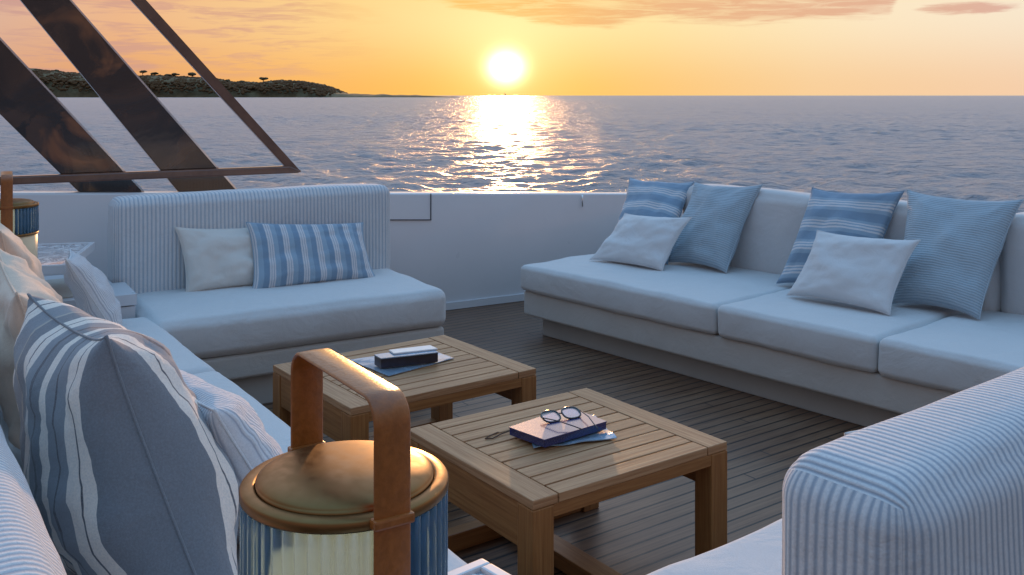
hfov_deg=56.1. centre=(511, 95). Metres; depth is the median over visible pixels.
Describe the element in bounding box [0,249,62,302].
throw pillow
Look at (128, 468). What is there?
throw pillow
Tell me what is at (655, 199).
throw pillow
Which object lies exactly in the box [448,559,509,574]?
side table
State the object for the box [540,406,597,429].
glasses
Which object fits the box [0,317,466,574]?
corner sofa
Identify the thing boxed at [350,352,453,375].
magazine
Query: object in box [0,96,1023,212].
sea
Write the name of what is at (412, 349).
booklet
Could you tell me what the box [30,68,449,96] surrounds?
headland
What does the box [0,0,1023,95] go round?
sky
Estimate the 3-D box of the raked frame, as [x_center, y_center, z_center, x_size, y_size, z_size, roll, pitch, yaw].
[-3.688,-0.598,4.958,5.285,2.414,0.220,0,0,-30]
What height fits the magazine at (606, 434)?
0.012 m
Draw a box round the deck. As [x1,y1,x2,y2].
[262,301,864,574]
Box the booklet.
[389,345,436,354]
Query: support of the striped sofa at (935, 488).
on the deck
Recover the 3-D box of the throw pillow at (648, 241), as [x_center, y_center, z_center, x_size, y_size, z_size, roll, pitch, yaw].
[0.792,0.881,5.910,0.240,0.314,0.639,0,0,-43]
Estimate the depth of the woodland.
2025.17 m
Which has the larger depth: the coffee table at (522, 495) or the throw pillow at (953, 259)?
the throw pillow at (953, 259)
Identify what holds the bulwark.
attached to the deck
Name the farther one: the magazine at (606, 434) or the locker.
the locker
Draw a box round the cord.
[485,430,509,438]
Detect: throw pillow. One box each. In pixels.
[0,223,44,279]
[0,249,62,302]
[0,260,59,449]
[13,293,238,574]
[64,249,121,324]
[174,227,253,291]
[180,370,282,544]
[246,222,374,288]
[589,213,691,270]
[618,177,693,264]
[668,182,762,272]
[776,187,904,283]
[787,230,920,314]
[892,190,1023,319]
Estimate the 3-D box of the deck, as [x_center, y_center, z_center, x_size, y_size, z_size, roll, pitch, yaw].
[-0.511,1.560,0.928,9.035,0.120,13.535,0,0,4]
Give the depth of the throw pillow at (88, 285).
4.00 m
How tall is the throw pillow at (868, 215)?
0.542 m
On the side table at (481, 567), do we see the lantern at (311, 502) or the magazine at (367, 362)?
the lantern at (311, 502)
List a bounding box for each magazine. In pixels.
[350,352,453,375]
[532,414,616,447]
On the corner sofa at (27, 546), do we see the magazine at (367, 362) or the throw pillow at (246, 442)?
the throw pillow at (246, 442)
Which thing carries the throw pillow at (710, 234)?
on the long sofa at (745, 323)
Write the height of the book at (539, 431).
0.034 m
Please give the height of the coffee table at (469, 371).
0.420 m
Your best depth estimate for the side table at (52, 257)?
4.62 m
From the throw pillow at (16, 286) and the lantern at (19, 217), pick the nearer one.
the throw pillow at (16, 286)
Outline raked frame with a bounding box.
[0,0,300,191]
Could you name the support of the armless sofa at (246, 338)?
on the deck
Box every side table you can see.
[38,242,94,274]
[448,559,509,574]
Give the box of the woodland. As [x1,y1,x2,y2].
[32,70,346,95]
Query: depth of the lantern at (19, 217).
4.26 m
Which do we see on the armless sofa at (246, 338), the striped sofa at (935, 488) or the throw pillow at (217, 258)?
the throw pillow at (217, 258)
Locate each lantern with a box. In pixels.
[0,171,38,257]
[239,348,448,574]
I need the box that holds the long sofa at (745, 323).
[521,184,1023,426]
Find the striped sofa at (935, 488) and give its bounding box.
[647,367,1023,574]
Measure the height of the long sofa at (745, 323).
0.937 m
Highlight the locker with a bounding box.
[44,275,136,318]
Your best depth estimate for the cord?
3.05 m
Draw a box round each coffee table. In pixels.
[273,335,535,441]
[411,388,726,574]
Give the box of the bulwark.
[0,191,682,309]
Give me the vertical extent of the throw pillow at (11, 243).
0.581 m
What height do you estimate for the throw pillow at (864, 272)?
0.342 m
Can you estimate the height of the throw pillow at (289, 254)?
0.357 m
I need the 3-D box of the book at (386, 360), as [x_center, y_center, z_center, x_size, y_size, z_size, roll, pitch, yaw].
[-0.432,1.050,3.925,0.302,0.049,0.252,0,0,-23]
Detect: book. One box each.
[374,350,437,367]
[509,410,606,447]
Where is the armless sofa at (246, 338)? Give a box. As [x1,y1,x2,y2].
[107,183,445,403]
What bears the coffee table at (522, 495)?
on the deck

